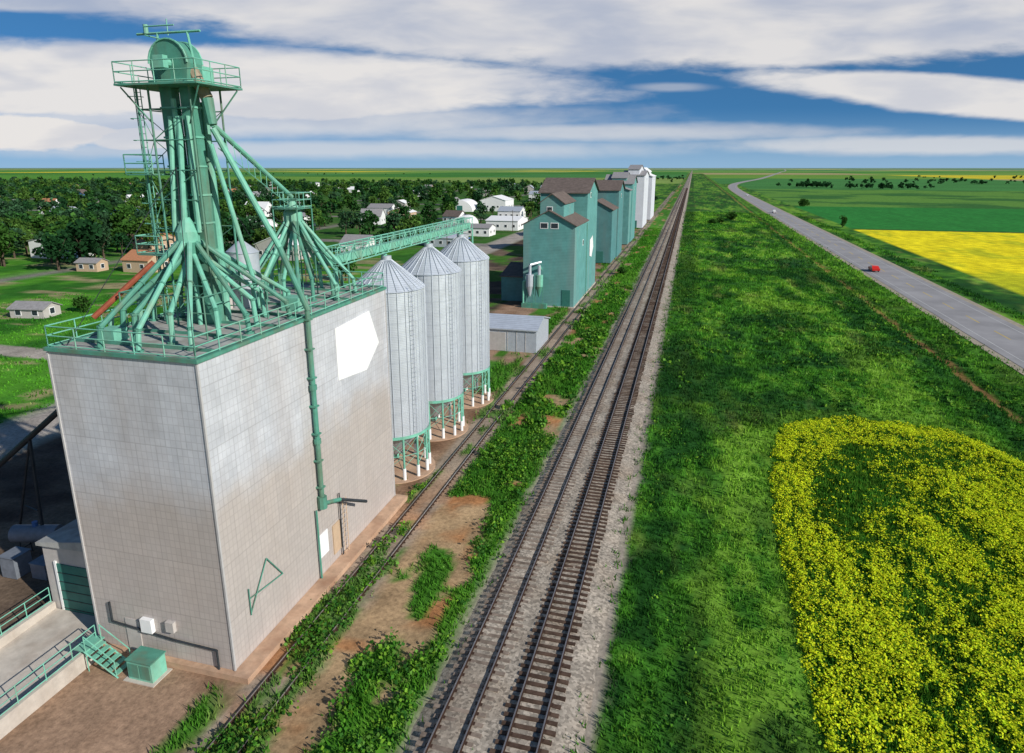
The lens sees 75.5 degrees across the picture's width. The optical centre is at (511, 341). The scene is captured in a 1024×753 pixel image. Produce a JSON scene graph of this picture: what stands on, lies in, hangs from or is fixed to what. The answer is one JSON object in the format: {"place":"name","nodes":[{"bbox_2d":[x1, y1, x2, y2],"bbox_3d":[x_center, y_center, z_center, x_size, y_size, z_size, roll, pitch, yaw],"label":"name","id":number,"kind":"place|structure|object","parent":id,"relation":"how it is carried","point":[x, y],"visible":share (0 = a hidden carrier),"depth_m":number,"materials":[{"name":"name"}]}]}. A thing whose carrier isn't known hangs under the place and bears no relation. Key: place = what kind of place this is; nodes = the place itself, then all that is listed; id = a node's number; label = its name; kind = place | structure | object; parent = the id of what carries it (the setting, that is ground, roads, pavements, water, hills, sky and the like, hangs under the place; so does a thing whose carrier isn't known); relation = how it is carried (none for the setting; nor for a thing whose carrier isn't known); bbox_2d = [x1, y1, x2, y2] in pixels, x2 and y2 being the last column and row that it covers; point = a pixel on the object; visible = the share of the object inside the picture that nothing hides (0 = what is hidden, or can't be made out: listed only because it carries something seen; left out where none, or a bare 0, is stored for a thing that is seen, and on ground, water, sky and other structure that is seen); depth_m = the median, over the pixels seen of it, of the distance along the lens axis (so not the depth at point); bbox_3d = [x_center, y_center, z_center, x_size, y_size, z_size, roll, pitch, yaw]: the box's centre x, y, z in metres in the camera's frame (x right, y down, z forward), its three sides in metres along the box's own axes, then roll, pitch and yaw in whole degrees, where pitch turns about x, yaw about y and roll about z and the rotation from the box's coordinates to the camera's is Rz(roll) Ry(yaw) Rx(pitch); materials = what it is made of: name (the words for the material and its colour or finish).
{"place":"outdoors","nodes":[
{"label":"outdoors","id":0,"kind":"place"},
{"bbox_2d":[42,198,57,201],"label":"house","id":1,"kind":"structure","parent":0,"point":[48,199],"depth_m":400.09,"materials":[{"name":"orange paint"}]},
{"bbox_2d":[27,237,93,258],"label":"house","id":2,"kind":"structure","parent":0,"point":[32,244],"depth_m":195.57,"materials":[{"name":"white paint"}]},
{"bbox_2d":[120,249,168,272],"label":"house","id":3,"kind":"structure","parent":0,"point":[133,261],"depth_m":168.94,"materials":[{"name":"orange"}]},
{"bbox_2d":[131,233,175,250],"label":"house","id":4,"kind":"structure","parent":0,"point":[145,247],"depth_m":209.25,"materials":[{"name":"white paint"}]},
{"bbox_2d":[252,191,263,196],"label":"house","id":5,"kind":"structure","parent":0,"point":[256,192],"depth_m":534.25,"materials":[{"name":"white paint"}]},
{"bbox_2d":[245,201,274,216],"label":"house","id":6,"kind":"structure","parent":0,"point":[265,206],"depth_m":359.31,"materials":[{"name":"white paint"}]},
{"bbox_2d":[242,219,277,230],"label":"house","id":7,"kind":"structure","parent":0,"point":[270,221],"depth_m":257.64,"materials":[{"name":"white paint"}]},
{"bbox_2d":[253,235,310,260],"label":"house","id":8,"kind":"structure","parent":0,"point":[262,245],"depth_m":191.68,"materials":[{"name":"white paint"}]},
{"bbox_2d":[282,212,315,225],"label":"house","id":9,"kind":"structure","parent":0,"point":[304,215],"depth_m":297.91,"materials":[{"name":"white paint"}]},
{"bbox_2d":[347,186,359,192],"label":"house","id":10,"kind":"structure","parent":0,"point":[351,188],"depth_m":706.84,"materials":[{"name":"white paint"}]},
{"bbox_2d":[339,234,378,251],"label":"house","id":11,"kind":"structure","parent":0,"point":[348,237],"depth_m":208.72,"materials":[{"name":"white paint"}]},
{"bbox_2d":[360,209,385,224],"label":"house","id":12,"kind":"structure","parent":0,"point":[380,213],"depth_m":311.83,"materials":[{"name":"white paint"}]},
{"bbox_2d":[367,203,394,214],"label":"house","id":13,"kind":"structure","parent":0,"point":[387,207],"depth_m":372.00,"materials":[{"name":"white paint"}]},
{"bbox_2d":[387,207,416,217],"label":"house","id":14,"kind":"structure","parent":0,"point":[412,212],"depth_m":344.17,"materials":[{"name":"white paint"}]},
{"bbox_2d":[397,199,407,206],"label":"house","id":15,"kind":"structure","parent":0,"point":[403,202],"depth_m":416.65,"materials":[{"name":"white paint"}]},
{"bbox_2d":[428,232,468,246],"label":"warehouse","id":16,"kind":"structure","parent":0,"point":[443,241],"depth_m":223.00,"materials":[{"name":"metal"}]},
{"bbox_2d":[442,210,466,220],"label":"house","id":17,"kind":"structure","parent":0,"point":[450,214],"depth_m":322.87,"materials":[{"name":"white paint"}]},
{"bbox_2d":[435,223,496,236],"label":"warehouse","id":18,"kind":"structure","parent":0,"point":[485,230],"depth_m":258.00,"materials":[{"name":"white paint"}]},
{"bbox_2d":[480,195,513,210],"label":"warehouse","id":19,"kind":"structure","parent":0,"point":[497,201],"depth_m":404.59,"materials":[{"name":"white paint"}]},
{"bbox_2d":[485,215,527,230],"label":"warehouse","id":20,"kind":"structure","parent":0,"point":[502,222],"depth_m":282.30,"materials":[{"name":"white paint"}]},
{"bbox_2d":[497,206,525,216],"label":"house","id":21,"kind":"structure","parent":0,"point":[506,210],"depth_m":344.81,"materials":[{"name":"white paint"}]},
{"bbox_2d":[0,168,1023,752],"bbox_3d":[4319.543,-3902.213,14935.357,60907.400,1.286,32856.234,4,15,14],"label":"ground","id":22,"kind":"structure","parent":0,"point":[968,236],"depth_m":57.36,"materials":[{"name":"green plant"}]},
{"bbox_2d":[0,546,48,580],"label":"storage crates","id":23,"kind":"object","parent":22,"relation":"on","point":[16,562],"visible":0.46,"depth_m":43.12,"materials":[{"name":"grey metal"}]},
{"bbox_2d":[0,409,57,524],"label":"unloading auger","id":24,"kind":"object","parent":22,"relation":"on","point":[40,427],"visible":0.68,"depth_m":44.52,"materials":[{"name":"metal"}]},
{"bbox_2d":[6,301,62,318],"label":"house","id":25,"kind":"structure","parent":22,"relation":"on","point":[32,309],"depth_m":117.82,"materials":[{"name":"grey"}]},
{"bbox_2d":[8,520,62,550],"bbox_3d":[-32.756,13.569,45.705,3.105,2.503,1.200,0,15,0],"label":"fuel tank","id":26,"kind":"object","parent":22,"relation":"on","point":[34,531],"visible":0.62,"depth_m":45.13,"materials":[{"name":"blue metal"}]},
{"bbox_2d":[0,587,103,739],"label":"concrete ramp","id":27,"kind":"structure","parent":22,"relation":"on","point":[42,661],"depth_m":35.62,"materials":[{"name":"grey concrete"}]},
{"bbox_2d":[71,295,91,312],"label":"tree","id":28,"kind":"object","parent":22,"relation":"on","point":[80,302],"visible":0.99,"depth_m":122.08,"materials":[{"name":"green plant"}]},
{"bbox_2d":[73,257,108,271],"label":"house","id":29,"kind":"structure","parent":22,"relation":"on","point":[83,264],"depth_m":170.50,"materials":[{"name":"grey"}]},
{"bbox_2d":[72,624,130,678],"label":"metal stairs","id":30,"kind":"structure","parent":22,"relation":"on","point":[90,645],"depth_m":35.37,"materials":[{"name":"green metal"}]},
{"bbox_2d":[123,646,172,687],"bbox_3d":[-19.265,17.125,34.895,1.900,1.320,1.350,4,15,14],"label":"transformer box","id":31,"kind":"object","parent":22,"relation":"on","point":[147,666],"visible":1,"depth_m":34.54,"materials":[{"name":"green paint"}]},
{"bbox_2d":[35,19,407,684],"bbox_3d":[-18.182,-1.319,41.566,15.287,33.600,20.550,4,15,14],"label":"grain elevator","id":32,"kind":"object","parent":22,"relation":"on","point":[227,436],"visible":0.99,"depth_m":35.43,"materials":[{"name":"concrete"}]},
{"bbox_2d":[305,217,474,388],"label":"overhead conveyor bridge","id":33,"kind":"structure","parent":32,"relation":"attached to","point":[381,247],"depth_m":55.86,"materials":[{"name":"green paint"}]},
{"bbox_2d":[336,249,357,280],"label":"tree","id":34,"kind":"object","parent":22,"relation":"on","point":[352,265],"visible":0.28,"depth_m":155.28,"materials":[{"name":"green plant"}]},
{"bbox_2d":[355,255,434,483],"bbox_3d":[-10.396,2.130,57.087,7.000,19.070,7.000,4,15,14],"label":"steel grain bin","id":35,"kind":"object","parent":22,"relation":"on","point":[406,317],"visible":0.56,"depth_m":54.90,"materials":[{"name":"grey metal"}]},
{"bbox_2d":[401,243,467,441],"bbox_3d":[-7.998,-0.172,65.837,7.000,19.070,7.000,4,15,14],"label":"steel grain bin","id":36,"kind":"object","parent":22,"relation":"on","point":[436,272],"visible":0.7,"depth_m":63.45,"materials":[{"name":"grey metal"}]},
{"bbox_2d":[203,175,686,752],"bbox_3d":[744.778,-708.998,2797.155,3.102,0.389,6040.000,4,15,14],"label":"railway track","id":37,"kind":"structure","parent":22,"relation":"on","point":[271,673],"depth_m":48.87,"materials":[{"name":"brown metal"}]},
{"bbox_2d":[453,215,478,223],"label":"quonset hut","id":38,"kind":"object","parent":22,"relation":"on","point":[475,220],"visible":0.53,"depth_m":305.65,"materials":[{"name":"white paint"}]},
{"bbox_2d":[456,199,477,211],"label":"quonset hut","id":39,"kind":"object","parent":22,"relation":"on","point":[466,205],"visible":0.6,"depth_m":401.01,"materials":[{"name":"white paint"}]},
{"bbox_2d":[440,234,493,408],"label":"steel grain bin","id":40,"kind":"object","parent":22,"relation":"on","point":[467,257],"visible":0.63,"depth_m":72.21,"materials":[{"name":"grey metal"}]},
{"bbox_2d":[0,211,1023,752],"bbox_3d":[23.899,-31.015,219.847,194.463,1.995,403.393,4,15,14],"label":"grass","id":41,"kind":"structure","parent":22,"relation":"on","point":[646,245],"depth_m":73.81,"materials":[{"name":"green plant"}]},
{"bbox_2d":[0,172,1023,270],"bbox_3d":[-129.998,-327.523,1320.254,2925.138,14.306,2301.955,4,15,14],"label":"town trees","id":42,"kind":"object","parent":22,"relation":"on","point":[88,226],"visible":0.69,"depth_m":327.16,"materials":[{"name":"green plant"}]},
{"bbox_2d":[489,313,549,352],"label":"metal storage shed","id":43,"kind":"structure","parent":22,"relation":"on","point":[520,333],"depth_m":96.56,"materials":[{"name":"metal"}]},
{"bbox_2d":[403,171,691,752],"bbox_3d":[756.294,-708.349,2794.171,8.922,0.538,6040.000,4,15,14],"label":"gravel ballast","id":44,"kind":"structure","parent":22,"relation":"on","point":[583,664],"depth_m":40.99,"materials":[{"name":"grey gravel"}]},
{"bbox_2d":[413,186,684,752],"bbox_3d":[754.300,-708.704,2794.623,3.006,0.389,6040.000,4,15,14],"label":"railway track","id":45,"kind":"structure","parent":44,"relation":"on","point":[457,682],"depth_m":44.64,"materials":[{"name":"brown wood"}]},
{"bbox_2d":[489,181,689,752],"bbox_3d":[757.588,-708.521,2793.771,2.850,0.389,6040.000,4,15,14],"label":"railway track","id":46,"kind":"structure","parent":44,"relation":"on","point":[640,350],"depth_m":44.94,"materials":[{"name":"brown wood"}]},
{"bbox_2d":[499,178,599,308],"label":"wooden grain elevator","id":47,"kind":"object","parent":22,"relation":"on","point":[555,266],"visible":1,"depth_m":126.48,"materials":[{"name":"teal wood"}]},
{"bbox_2d":[190,282,1023,752],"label":"weeds","id":48,"kind":"object","parent":22,"relation":"on","point":[356,744],"visible":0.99,"depth_m":48.55,"materials":[{"name":"green plant"}]},
{"bbox_2d":[595,180,625,262],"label":"wooden grain elevator","id":49,"kind":"object","parent":22,"relation":"on","point":[610,199],"visible":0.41,"depth_m":187.53,"materials":[{"name":"teal wood"}]},
{"bbox_2d":[605,172,637,243],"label":"wooden grain elevator","id":50,"kind":"object","parent":22,"relation":"on","point":[629,202],"visible":0.43,"depth_m":233.14,"materials":[{"name":"teal wood"}]},
{"bbox_2d":[617,266,626,273],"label":"shrub","id":51,"kind":"object","parent":22,"relation":"on","point":[622,269],"visible":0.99,"depth_m":165.20,"materials":[{"name":"green plant"}]},
{"bbox_2d":[624,165,649,227],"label":"wooden grain elevator","id":52,"kind":"object","parent":22,"relation":"on","point":[641,196],"visible":0.51,"depth_m":289.90,"materials":[{"name":"grey wood"}]},
{"bbox_2d":[644,167,655,219],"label":"wooden grain elevator","id":53,"kind":"object","parent":22,"relation":"on","point":[651,197],"visible":0.31,"depth_m":336.79,"materials":[{"name":"white paint"}]},
{"bbox_2d":[707,218,717,222],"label":"shrub","id":54,"kind":"object","parent":22,"relation":"on","point":[714,220],"visible":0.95,"depth_m":318.67,"materials":[{"name":"green plant"}]},
{"bbox_2d":[716,217,723,222],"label":"shrub","id":55,"kind":"object","parent":22,"relation":"on","point":[721,219],"visible":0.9,"depth_m":322.88,"materials":[{"name":"green plant"}]},
{"bbox_2d":[725,212,736,219],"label":"tree","id":56,"kind":"object","parent":22,"relation":"on","point":[732,215],"visible":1,"depth_m":335.52,"materials":[{"name":"green plant"}]},
{"bbox_2d":[798,199,809,205],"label":"tree","id":57,"kind":"object","parent":22,"relation":"on","point":[803,202],"visible":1,"depth_m":455.69,"materials":[{"name":"green plant"}]},
{"bbox_2d":[839,215,846,226],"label":"tree","id":58,"kind":"object","parent":22,"relation":"on","point":[843,222],"visible":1,"depth_m":295.02,"materials":[{"name":"green plant"}]},
{"bbox_2d":[728,169,1023,374],"bbox_3d":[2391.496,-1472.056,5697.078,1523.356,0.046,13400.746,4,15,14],"label":"highway","id":59,"kind":"structure","parent":22,"relation":"on","point":[1000,336],"depth_m":137.44,"materials":[{"name":"grey asphalt"}]},
{"bbox_2d":[868,265,879,271],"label":"car","id":60,"kind":"object","parent":59,"relation":"on","point":[872,268],"visible":1,"depth_m":169.51,"materials":[{"name":"red paint"}]},
{"bbox_2d":[767,414,1023,752],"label":"canola crop","id":61,"kind":"object","parent":22,"relation":"on","point":[857,435],"visible":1,"depth_m":43.15,"materials":[{"name":"yellow plant"}]},
{"bbox_2d":[0,0,1023,167],"label":"sky","id":62,"kind":"structure","parent":0,"point":[325,83],"materials":[{"name":"blue"}]},
{"bbox_2d":[527,185,533,191],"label":"house","id":63,"kind":"structure","parent":0,"point":[530,187],"depth_m":715.07,"materials":[{"name":"white paint"}]},
{"bbox_2d":[529,191,538,201],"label":"warehouse","id":64,"kind":"structure","parent":0,"point":[531,193],"depth_m":515.13,"materials":[{"name":"white paint"}]}
]}

